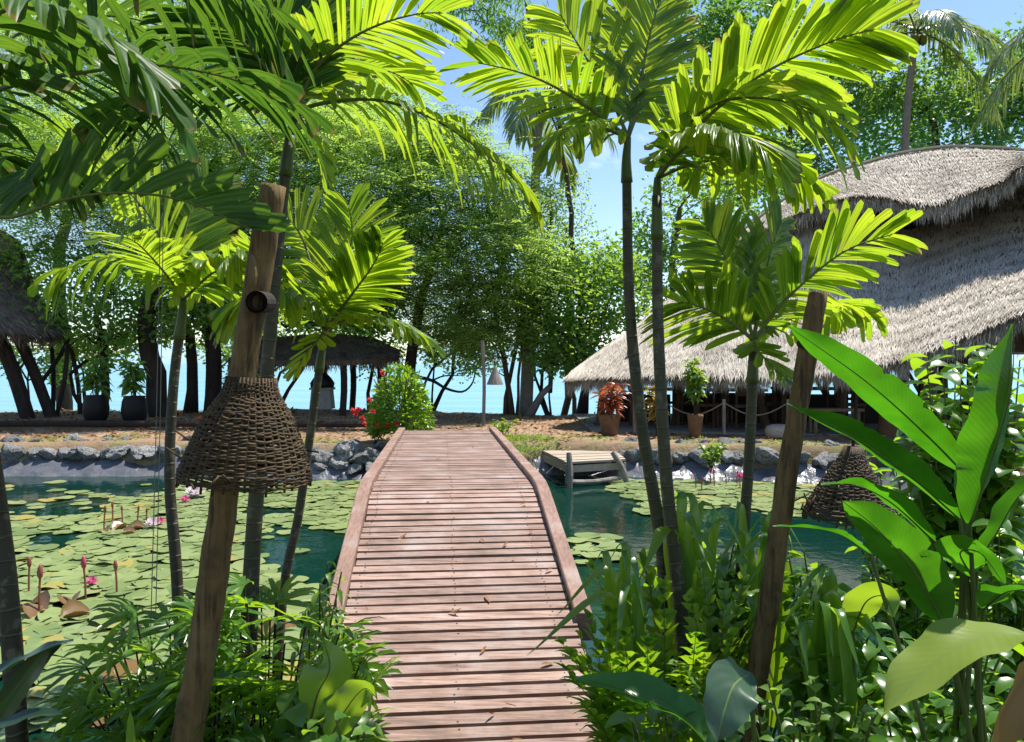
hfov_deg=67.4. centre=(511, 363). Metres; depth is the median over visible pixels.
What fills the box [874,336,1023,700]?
leafy plant
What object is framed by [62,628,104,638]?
lily pad
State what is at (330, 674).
broad leaf plant
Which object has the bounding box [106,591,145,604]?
lily pad
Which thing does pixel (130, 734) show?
broad leaf plant
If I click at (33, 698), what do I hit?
lily pad
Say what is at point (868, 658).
leafy plant
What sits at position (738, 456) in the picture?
rock
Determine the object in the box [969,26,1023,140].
coconut palm
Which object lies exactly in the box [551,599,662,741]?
fern
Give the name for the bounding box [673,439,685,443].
rock
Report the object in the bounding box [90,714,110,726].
lily pad
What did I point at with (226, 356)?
shore bush
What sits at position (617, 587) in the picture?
strap plant
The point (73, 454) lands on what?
rock
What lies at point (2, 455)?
rock
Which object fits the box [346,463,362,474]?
rock
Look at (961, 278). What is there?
thatched pavilion
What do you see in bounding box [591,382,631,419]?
red plant
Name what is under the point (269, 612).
lily pad
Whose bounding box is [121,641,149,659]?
lily pad
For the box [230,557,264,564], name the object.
lily pad
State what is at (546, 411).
shore bush
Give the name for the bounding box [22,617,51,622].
lily pad
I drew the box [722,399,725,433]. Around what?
rope post
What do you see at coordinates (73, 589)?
lily pad
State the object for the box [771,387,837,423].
table
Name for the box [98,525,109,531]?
withered pad
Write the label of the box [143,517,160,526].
water lily
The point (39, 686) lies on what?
lily pad
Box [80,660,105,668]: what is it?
lily pad
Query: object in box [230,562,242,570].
lily pad
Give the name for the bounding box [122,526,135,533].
withered pad
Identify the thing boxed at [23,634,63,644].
lily pad
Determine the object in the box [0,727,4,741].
lily pad
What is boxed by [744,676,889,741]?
leafy plant
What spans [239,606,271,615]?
lily pad
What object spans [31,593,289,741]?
lady palm
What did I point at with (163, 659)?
lily pad
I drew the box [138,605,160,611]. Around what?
lily pad
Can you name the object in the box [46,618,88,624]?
lily pad
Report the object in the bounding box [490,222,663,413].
sea almond tree
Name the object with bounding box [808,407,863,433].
table
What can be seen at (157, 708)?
lady palm
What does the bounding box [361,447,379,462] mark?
rock
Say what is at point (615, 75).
palm
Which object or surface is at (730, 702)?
broad leaf plant
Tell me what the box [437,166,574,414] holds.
shore tree
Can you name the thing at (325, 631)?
leafy plant
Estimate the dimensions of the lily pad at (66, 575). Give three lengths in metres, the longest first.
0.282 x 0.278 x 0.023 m
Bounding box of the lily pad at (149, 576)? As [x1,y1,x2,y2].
[131,575,151,581]
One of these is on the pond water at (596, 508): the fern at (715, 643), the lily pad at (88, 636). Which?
the lily pad at (88, 636)
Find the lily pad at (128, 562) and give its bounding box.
[117,559,150,566]
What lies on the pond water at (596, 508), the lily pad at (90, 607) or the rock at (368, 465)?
the lily pad at (90, 607)
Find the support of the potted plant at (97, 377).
in the plant pot at (95, 407)
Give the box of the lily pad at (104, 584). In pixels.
[98,580,134,589]
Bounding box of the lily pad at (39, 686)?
[27,684,55,697]
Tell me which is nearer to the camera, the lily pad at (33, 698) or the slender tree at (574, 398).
the lily pad at (33, 698)
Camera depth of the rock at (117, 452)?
12.21 m
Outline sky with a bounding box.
[0,0,1023,357]
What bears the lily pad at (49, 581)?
on the lily pads at (192, 513)
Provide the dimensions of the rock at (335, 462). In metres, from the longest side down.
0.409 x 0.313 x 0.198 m
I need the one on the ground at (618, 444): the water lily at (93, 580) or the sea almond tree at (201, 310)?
the sea almond tree at (201, 310)
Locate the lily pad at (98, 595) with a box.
[87,587,118,599]
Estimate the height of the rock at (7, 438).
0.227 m
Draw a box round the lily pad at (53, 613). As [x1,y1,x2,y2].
[37,607,64,621]
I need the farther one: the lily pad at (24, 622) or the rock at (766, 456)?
the rock at (766, 456)
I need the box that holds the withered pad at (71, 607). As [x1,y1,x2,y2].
[60,599,89,616]
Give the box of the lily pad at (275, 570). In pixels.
[260,568,277,575]
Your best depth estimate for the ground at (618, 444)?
13.33 m
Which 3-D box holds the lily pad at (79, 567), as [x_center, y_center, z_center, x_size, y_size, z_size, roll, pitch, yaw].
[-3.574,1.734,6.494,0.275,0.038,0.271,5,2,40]
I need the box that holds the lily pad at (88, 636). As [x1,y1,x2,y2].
[82,629,109,639]
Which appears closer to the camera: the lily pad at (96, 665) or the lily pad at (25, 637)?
the lily pad at (96, 665)
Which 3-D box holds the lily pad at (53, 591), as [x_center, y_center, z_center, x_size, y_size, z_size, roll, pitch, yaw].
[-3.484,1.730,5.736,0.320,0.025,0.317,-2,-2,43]
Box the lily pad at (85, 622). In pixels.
[35,620,88,633]
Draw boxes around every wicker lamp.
[165,376,318,497]
[792,393,897,528]
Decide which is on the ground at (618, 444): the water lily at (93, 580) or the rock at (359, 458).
the rock at (359, 458)
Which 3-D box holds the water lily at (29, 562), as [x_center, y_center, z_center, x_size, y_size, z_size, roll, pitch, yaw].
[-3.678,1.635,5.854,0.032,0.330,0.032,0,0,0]
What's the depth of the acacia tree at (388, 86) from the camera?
24.04 m
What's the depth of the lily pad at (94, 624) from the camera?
5.10 m
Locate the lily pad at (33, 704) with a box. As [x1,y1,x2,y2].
[27,691,53,708]
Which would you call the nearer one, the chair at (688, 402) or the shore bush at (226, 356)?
the chair at (688, 402)
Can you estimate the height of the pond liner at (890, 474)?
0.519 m
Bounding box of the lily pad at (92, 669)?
[75,661,102,673]
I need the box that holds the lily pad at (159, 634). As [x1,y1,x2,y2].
[147,627,172,638]
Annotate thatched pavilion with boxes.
[560,144,1023,439]
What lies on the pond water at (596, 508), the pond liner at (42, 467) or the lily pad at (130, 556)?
the lily pad at (130, 556)
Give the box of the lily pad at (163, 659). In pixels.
[113,653,169,678]
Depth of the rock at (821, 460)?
11.54 m
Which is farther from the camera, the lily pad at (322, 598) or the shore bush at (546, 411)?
the shore bush at (546, 411)
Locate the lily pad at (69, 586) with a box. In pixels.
[66,578,105,588]
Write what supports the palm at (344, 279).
on the ground at (618, 444)
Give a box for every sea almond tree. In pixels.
[0,228,406,412]
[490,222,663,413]
[609,125,803,392]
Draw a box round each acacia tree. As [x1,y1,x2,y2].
[0,0,235,409]
[0,64,367,416]
[103,0,444,379]
[232,88,604,411]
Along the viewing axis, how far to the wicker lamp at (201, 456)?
2.09 m
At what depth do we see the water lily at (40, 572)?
5.36 m
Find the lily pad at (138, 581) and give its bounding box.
[131,579,160,587]
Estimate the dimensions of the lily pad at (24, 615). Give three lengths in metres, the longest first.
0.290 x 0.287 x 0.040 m
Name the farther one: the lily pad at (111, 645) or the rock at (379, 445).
the rock at (379, 445)
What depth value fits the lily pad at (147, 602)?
5.60 m
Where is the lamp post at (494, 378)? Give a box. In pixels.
[480,340,502,425]
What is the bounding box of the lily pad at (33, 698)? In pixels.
[27,688,66,705]
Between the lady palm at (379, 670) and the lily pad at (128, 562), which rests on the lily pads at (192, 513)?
the lily pad at (128, 562)
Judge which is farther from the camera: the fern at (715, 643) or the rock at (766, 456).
the rock at (766, 456)
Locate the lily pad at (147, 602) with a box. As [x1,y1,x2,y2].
[133,595,165,605]
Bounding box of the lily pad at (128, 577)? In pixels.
[109,573,142,581]
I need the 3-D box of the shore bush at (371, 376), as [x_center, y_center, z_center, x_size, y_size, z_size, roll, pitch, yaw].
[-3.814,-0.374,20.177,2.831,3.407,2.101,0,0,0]
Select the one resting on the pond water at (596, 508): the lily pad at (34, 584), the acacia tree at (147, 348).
the lily pad at (34, 584)
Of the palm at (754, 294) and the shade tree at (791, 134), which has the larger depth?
the shade tree at (791, 134)
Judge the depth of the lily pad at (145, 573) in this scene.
6.33 m
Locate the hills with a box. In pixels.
[14,339,1023,363]
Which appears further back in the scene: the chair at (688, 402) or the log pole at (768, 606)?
the chair at (688, 402)
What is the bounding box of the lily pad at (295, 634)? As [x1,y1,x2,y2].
[257,627,301,648]
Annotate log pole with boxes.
[171,182,285,741]
[738,291,827,741]
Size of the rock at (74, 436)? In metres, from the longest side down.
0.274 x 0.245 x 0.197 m
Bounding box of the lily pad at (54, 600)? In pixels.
[50,596,83,601]
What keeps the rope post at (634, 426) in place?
on the ground at (618, 444)
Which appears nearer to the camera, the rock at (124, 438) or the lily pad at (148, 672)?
the lily pad at (148, 672)
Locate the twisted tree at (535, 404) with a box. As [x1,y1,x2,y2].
[518,244,585,415]
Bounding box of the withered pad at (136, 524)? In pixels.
[130,519,145,528]
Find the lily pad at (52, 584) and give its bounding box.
[41,581,66,587]
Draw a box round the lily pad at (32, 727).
[28,720,41,731]
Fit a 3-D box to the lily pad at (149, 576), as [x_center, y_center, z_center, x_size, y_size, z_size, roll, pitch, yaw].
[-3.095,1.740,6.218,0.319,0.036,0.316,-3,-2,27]
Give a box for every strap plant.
[529,541,648,718]
[639,490,748,673]
[713,501,803,727]
[779,564,893,741]
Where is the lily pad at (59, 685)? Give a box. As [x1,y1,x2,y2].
[46,673,102,695]
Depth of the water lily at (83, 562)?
5.65 m
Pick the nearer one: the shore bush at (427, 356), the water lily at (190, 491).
the water lily at (190, 491)
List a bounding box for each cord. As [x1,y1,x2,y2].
[150,107,161,638]
[155,116,164,638]
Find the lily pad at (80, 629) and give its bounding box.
[60,626,97,646]
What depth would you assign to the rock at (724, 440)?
12.33 m
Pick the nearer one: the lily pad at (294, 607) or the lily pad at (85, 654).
the lily pad at (85, 654)
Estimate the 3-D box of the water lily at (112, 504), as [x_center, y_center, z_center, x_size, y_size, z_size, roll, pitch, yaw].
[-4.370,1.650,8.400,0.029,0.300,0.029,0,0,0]
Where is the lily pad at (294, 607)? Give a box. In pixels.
[272,596,307,611]
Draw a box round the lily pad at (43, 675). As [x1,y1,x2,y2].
[38,668,59,680]
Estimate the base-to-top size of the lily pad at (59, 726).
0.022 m
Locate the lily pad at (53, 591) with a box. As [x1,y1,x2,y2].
[20,589,69,599]
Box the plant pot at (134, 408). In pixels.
[121,396,147,420]
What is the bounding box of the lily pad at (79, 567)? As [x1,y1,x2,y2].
[72,562,102,570]
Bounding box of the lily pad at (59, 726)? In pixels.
[55,722,65,731]
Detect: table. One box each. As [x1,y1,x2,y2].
[644,387,682,425]
[702,388,767,426]
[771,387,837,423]
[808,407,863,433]
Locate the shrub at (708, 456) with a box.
[698,442,729,472]
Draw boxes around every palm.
[0,0,334,741]
[27,113,300,663]
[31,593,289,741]
[46,0,543,703]
[79,652,295,741]
[106,573,402,741]
[208,182,445,712]
[211,716,418,741]
[437,0,708,686]
[465,83,617,414]
[637,194,927,638]
[639,0,919,690]
[841,0,1023,387]
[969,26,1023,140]
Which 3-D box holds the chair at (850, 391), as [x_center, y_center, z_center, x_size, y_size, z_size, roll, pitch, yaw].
[6.599,0.770,15.004,0.420,0.930,0.428,0,0,-11]
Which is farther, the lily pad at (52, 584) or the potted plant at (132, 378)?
the potted plant at (132, 378)
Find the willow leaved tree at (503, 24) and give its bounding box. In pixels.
[415,0,600,415]
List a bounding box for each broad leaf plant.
[0,639,73,671]
[0,644,61,730]
[0,707,61,727]
[126,710,135,741]
[298,640,351,731]
[323,679,376,735]
[576,671,715,741]
[703,657,758,741]
[842,581,899,710]
[881,618,1023,718]
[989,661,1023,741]
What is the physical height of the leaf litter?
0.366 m
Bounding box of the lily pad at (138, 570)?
[130,564,149,571]
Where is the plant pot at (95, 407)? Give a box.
[82,395,109,420]
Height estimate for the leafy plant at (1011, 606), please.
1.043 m
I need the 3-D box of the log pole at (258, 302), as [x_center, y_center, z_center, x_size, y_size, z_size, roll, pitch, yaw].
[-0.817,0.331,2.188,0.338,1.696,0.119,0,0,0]
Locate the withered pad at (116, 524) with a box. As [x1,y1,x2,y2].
[111,520,126,528]
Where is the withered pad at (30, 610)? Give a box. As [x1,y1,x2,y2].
[22,603,46,618]
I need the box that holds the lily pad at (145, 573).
[140,572,154,580]
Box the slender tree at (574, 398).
[513,169,642,413]
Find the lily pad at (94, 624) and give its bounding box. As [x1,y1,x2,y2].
[80,621,119,633]
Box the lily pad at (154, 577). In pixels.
[140,571,157,580]
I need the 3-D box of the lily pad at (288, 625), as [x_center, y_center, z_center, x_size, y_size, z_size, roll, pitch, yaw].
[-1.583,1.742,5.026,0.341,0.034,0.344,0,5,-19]
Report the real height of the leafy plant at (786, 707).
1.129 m
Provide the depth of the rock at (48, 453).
12.24 m
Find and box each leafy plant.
[91,659,171,741]
[272,658,383,741]
[289,561,373,692]
[301,711,375,741]
[604,687,744,741]
[630,524,781,740]
[704,540,811,741]
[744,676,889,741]
[772,550,905,741]
[836,443,1023,636]
[854,680,1000,741]
[855,559,953,738]
[871,620,1023,741]
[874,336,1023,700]
[943,518,1023,740]
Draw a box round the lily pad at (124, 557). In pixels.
[92,555,127,563]
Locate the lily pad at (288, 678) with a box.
[259,664,297,680]
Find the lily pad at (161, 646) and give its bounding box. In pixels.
[147,638,187,654]
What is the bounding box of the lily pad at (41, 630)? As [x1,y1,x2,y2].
[23,624,63,637]
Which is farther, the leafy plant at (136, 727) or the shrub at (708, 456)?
the shrub at (708, 456)
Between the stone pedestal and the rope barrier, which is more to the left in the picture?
the stone pedestal
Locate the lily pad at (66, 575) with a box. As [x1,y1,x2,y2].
[51,570,88,581]
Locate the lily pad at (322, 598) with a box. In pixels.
[308,596,327,606]
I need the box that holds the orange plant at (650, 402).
[644,385,669,435]
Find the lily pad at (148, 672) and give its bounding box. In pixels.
[128,671,153,680]
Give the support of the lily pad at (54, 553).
on the pond water at (596, 508)
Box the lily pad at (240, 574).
[230,571,242,577]
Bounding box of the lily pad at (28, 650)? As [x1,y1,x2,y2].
[0,647,37,662]
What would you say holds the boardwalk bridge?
on the ground at (618, 444)
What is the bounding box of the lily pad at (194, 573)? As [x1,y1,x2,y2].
[182,569,198,577]
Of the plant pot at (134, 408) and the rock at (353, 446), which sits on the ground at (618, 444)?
the plant pot at (134, 408)
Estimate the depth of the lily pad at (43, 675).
4.27 m
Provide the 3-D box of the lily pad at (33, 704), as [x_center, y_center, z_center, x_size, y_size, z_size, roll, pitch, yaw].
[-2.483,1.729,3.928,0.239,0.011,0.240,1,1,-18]
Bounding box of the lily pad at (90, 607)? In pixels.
[89,603,118,613]
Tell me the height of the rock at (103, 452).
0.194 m
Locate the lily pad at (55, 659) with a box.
[44,647,84,668]
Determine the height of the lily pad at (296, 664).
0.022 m
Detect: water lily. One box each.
[27,557,31,590]
[37,564,42,611]
[81,555,86,598]
[86,576,99,583]
[103,505,106,528]
[111,501,113,520]
[113,559,117,591]
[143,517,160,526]
[179,495,189,500]
[183,486,205,496]
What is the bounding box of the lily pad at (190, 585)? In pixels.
[164,582,196,594]
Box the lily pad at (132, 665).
[79,659,137,682]
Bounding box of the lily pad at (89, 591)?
[54,588,101,598]
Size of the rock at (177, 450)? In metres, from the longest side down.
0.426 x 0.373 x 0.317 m
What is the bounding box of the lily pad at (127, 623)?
[122,618,154,628]
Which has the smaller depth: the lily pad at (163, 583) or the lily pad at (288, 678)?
the lily pad at (288, 678)
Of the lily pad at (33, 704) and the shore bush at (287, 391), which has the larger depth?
the shore bush at (287, 391)
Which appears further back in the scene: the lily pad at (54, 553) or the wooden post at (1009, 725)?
the lily pad at (54, 553)
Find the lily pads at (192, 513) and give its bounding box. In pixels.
[5,478,995,624]
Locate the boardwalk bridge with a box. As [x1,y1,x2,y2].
[312,427,597,741]
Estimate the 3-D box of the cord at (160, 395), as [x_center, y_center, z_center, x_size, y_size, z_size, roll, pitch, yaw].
[-1.237,-0.028,2.700,0.037,1.997,0.003,0,0,0]
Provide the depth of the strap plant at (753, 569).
2.88 m
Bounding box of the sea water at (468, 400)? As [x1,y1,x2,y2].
[0,364,1023,415]
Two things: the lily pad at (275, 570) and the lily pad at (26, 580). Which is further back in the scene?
the lily pad at (275, 570)
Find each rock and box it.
[0,435,24,441]
[0,450,6,459]
[3,442,25,461]
[10,437,24,441]
[27,447,41,458]
[28,438,43,441]
[38,448,57,458]
[56,447,70,458]
[63,433,78,440]
[65,446,83,459]
[76,446,99,459]
[99,447,111,458]
[101,436,116,440]
[105,445,131,459]
[120,436,130,439]
[129,445,142,459]
[137,445,160,458]
[157,444,180,456]
[312,445,319,453]
[313,463,328,470]
[314,450,333,464]
[327,456,350,469]
[332,440,361,454]
[334,451,352,460]
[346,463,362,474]
[348,451,368,466]
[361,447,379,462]
[365,461,372,470]
[372,442,384,448]
[619,450,625,458]
[624,448,639,463]
[625,436,636,441]
[652,448,671,464]
[672,451,683,463]
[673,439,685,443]
[683,452,691,461]
[688,447,708,467]
[695,438,709,442]
[717,437,735,446]
[720,451,733,462]
[732,450,743,463]
[739,439,762,442]
[755,446,778,465]
[800,451,810,462]
[813,451,827,469]
[819,453,838,467]
[823,440,839,445]
[876,459,885,466]
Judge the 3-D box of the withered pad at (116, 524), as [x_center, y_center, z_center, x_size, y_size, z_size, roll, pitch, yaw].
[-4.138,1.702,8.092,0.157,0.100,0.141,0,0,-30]
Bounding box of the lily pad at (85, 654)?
[81,641,131,660]
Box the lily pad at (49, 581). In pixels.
[41,579,61,589]
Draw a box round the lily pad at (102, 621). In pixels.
[89,615,143,623]
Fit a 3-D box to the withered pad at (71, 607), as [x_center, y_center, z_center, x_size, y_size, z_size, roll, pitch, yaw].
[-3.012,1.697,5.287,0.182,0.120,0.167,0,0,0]
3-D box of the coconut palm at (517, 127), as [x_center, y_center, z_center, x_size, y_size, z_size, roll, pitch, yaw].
[0.751,-2.890,19.515,3.656,8.609,3.732,0,0,42]
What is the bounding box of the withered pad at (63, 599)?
[57,591,80,603]
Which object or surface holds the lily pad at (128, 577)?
on the pond water at (596, 508)
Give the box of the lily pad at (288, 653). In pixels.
[284,643,306,659]
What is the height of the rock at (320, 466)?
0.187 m
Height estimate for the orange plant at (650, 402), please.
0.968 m
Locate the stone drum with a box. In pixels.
[765,424,784,438]
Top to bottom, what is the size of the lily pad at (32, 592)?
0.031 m
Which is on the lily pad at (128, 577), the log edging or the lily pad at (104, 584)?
the lily pad at (104, 584)
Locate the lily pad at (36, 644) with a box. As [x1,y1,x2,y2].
[0,642,43,661]
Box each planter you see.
[598,414,620,435]
[687,414,702,437]
[877,416,901,436]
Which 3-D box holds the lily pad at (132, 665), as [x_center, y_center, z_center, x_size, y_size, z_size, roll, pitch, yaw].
[-2.239,1.726,4.306,0.318,0.031,0.320,-3,1,2]
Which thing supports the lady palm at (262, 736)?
on the ground at (618, 444)
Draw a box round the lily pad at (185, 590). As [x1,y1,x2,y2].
[166,587,189,596]
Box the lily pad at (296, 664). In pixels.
[284,661,305,676]
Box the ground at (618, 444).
[0,408,1023,475]
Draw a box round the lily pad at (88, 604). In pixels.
[81,599,112,607]
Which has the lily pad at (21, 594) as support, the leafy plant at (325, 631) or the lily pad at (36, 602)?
the lily pad at (36, 602)
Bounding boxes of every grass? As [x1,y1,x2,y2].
[23,433,824,445]
[503,432,569,464]
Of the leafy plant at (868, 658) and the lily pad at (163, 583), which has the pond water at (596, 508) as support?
the lily pad at (163, 583)
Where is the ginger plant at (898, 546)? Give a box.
[773,324,1023,741]
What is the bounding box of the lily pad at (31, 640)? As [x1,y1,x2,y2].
[26,631,79,643]
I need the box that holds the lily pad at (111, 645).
[108,644,148,659]
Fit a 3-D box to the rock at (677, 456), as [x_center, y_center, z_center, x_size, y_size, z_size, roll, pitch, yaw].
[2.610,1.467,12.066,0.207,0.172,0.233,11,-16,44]
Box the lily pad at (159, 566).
[139,564,169,572]
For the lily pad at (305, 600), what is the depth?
5.58 m
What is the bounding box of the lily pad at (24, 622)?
[22,619,49,627]
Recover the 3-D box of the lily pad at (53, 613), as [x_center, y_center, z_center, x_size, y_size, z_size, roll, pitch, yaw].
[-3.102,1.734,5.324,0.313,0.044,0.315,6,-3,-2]
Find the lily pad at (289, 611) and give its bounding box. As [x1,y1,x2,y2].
[286,608,307,620]
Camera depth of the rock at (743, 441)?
12.29 m
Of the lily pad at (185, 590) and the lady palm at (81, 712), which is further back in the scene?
the lily pad at (185, 590)
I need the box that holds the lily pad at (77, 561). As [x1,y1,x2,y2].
[69,559,96,566]
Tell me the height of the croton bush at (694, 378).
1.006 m
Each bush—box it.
[0,333,88,411]
[39,314,162,403]
[157,317,284,386]
[221,316,346,401]
[319,316,406,409]
[350,361,436,437]
[364,422,391,443]
[401,318,499,410]
[489,418,518,433]
[516,335,574,415]
[680,358,709,414]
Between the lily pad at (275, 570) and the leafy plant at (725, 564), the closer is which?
the leafy plant at (725, 564)
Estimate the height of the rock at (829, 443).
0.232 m
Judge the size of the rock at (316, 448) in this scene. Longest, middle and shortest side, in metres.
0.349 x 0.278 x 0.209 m
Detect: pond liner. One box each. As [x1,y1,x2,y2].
[2,456,828,481]
[873,466,1023,553]
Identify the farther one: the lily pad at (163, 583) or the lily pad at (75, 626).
the lily pad at (163, 583)
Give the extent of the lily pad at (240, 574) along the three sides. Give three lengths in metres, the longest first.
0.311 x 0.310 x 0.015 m
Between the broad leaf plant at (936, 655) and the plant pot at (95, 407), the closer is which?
the broad leaf plant at (936, 655)
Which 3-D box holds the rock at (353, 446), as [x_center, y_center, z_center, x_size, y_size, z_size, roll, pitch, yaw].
[-2.616,1.359,12.095,0.418,0.325,0.419,0,0,45]
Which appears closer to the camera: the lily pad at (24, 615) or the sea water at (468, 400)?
the lily pad at (24, 615)
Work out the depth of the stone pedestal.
17.42 m
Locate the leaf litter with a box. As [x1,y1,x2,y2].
[0,406,851,441]
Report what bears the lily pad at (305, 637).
on the lily pad
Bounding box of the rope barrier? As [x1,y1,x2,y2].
[646,403,786,415]
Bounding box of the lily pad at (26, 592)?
[19,586,37,596]
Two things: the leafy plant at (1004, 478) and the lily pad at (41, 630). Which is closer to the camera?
the leafy plant at (1004, 478)
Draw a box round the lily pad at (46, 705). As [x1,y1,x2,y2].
[28,701,52,719]
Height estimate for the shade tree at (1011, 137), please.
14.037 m
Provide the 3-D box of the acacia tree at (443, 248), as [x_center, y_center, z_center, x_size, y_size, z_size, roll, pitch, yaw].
[-2.327,-2.816,18.152,9.073,8.113,6.878,0,0,0]
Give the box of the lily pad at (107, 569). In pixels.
[89,565,125,572]
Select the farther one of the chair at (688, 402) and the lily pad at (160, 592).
the chair at (688, 402)
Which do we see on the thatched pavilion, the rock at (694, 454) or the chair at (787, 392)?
the chair at (787, 392)
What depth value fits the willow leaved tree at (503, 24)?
20.16 m
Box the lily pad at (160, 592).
[132,589,168,598]
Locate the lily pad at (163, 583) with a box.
[154,577,194,587]
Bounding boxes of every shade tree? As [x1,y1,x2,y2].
[664,0,814,392]
[695,50,925,204]
[826,27,1023,398]
[948,5,1023,372]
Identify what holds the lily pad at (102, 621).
on the pond water at (596, 508)
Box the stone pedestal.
[309,367,334,408]
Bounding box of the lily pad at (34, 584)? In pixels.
[20,580,46,588]
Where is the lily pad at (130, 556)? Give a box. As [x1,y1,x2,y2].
[115,553,137,557]
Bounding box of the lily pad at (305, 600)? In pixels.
[301,599,326,609]
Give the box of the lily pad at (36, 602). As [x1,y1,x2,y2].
[20,594,55,603]
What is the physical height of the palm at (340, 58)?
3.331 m
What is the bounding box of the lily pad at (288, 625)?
[258,620,296,634]
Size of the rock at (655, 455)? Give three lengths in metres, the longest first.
0.357 x 0.352 x 0.287 m
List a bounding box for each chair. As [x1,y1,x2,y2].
[621,402,632,425]
[681,393,700,424]
[697,403,719,427]
[730,380,757,429]
[765,379,784,423]
[781,383,790,423]
[834,387,865,426]
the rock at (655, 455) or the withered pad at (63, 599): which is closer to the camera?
the withered pad at (63, 599)
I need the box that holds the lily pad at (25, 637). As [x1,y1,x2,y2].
[22,625,29,639]
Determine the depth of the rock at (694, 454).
11.93 m
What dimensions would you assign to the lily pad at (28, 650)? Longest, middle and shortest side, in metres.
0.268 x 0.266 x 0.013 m
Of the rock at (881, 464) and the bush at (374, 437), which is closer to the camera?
the rock at (881, 464)
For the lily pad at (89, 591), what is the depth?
5.78 m
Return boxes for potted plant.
[74,355,115,400]
[113,361,150,396]
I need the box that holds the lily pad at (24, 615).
[21,610,38,619]
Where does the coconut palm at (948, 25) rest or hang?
on the ground at (618, 444)
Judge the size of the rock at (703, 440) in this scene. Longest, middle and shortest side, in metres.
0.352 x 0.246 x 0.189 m
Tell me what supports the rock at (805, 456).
on the ground at (618, 444)
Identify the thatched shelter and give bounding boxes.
[224,334,404,415]
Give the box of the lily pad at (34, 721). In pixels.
[29,706,70,731]
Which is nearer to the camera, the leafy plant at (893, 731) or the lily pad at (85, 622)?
the leafy plant at (893, 731)
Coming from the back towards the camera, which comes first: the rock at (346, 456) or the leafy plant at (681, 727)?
the rock at (346, 456)
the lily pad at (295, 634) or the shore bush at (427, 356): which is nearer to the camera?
the lily pad at (295, 634)
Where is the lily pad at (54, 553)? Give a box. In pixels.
[39,550,69,557]
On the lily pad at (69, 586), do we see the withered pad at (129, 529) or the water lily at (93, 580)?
the water lily at (93, 580)
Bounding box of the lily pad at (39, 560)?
[17,557,50,567]
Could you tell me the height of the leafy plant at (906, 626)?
0.964 m
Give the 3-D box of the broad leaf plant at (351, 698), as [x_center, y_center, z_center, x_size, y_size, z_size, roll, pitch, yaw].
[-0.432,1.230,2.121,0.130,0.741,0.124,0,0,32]
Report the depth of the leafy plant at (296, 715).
2.22 m
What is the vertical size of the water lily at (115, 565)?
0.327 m
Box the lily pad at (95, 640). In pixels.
[62,637,109,649]
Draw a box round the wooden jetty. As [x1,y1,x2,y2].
[542,450,628,487]
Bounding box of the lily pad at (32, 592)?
[29,591,66,596]
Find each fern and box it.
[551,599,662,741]
[585,547,709,741]
[668,560,756,741]
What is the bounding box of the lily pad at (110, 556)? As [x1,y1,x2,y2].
[80,555,112,564]
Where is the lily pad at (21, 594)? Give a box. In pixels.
[19,591,36,599]
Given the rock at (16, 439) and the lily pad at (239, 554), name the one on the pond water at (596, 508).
the lily pad at (239, 554)
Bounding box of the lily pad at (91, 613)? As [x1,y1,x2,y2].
[68,609,102,619]
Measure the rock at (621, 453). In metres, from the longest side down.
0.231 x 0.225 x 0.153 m
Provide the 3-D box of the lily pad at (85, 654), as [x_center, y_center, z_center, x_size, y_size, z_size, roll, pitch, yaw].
[-2.388,1.727,4.609,0.341,0.027,0.338,8,-3,6]
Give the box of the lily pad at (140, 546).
[135,545,149,550]
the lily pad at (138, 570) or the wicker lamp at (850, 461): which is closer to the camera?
the wicker lamp at (850, 461)
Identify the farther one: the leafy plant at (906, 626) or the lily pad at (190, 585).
the lily pad at (190, 585)
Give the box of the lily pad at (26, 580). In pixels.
[18,579,49,588]
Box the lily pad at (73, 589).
[65,587,83,593]
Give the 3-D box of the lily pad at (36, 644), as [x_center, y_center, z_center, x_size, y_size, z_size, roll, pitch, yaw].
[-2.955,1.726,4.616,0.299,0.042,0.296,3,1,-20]
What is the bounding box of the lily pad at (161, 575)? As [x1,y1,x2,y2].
[153,571,188,579]
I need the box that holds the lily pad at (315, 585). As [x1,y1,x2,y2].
[294,583,324,596]
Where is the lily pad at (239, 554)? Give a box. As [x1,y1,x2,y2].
[231,550,243,560]
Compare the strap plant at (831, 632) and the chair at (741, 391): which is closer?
the strap plant at (831, 632)
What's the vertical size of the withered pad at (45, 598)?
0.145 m
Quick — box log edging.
[0,420,409,426]
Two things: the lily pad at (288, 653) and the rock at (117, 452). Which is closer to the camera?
the lily pad at (288, 653)
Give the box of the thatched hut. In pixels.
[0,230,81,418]
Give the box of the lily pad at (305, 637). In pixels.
[298,633,316,646]
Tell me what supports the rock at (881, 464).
on the ground at (618, 444)
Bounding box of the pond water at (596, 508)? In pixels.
[0,474,1023,741]
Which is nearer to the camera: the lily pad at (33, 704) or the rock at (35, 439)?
the lily pad at (33, 704)
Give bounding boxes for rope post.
[633,407,635,431]
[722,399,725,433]
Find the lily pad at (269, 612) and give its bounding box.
[258,609,274,618]
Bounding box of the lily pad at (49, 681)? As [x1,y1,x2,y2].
[34,667,78,684]
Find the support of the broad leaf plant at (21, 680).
on the ground at (618, 444)
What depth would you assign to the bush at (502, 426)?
13.12 m
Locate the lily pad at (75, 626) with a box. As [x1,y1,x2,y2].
[47,624,90,640]
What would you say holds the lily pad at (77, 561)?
on the pond water at (596, 508)
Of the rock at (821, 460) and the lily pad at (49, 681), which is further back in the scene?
the rock at (821, 460)
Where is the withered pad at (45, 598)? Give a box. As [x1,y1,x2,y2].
[20,590,49,608]
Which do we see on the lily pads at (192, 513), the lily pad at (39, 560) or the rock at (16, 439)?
the lily pad at (39, 560)

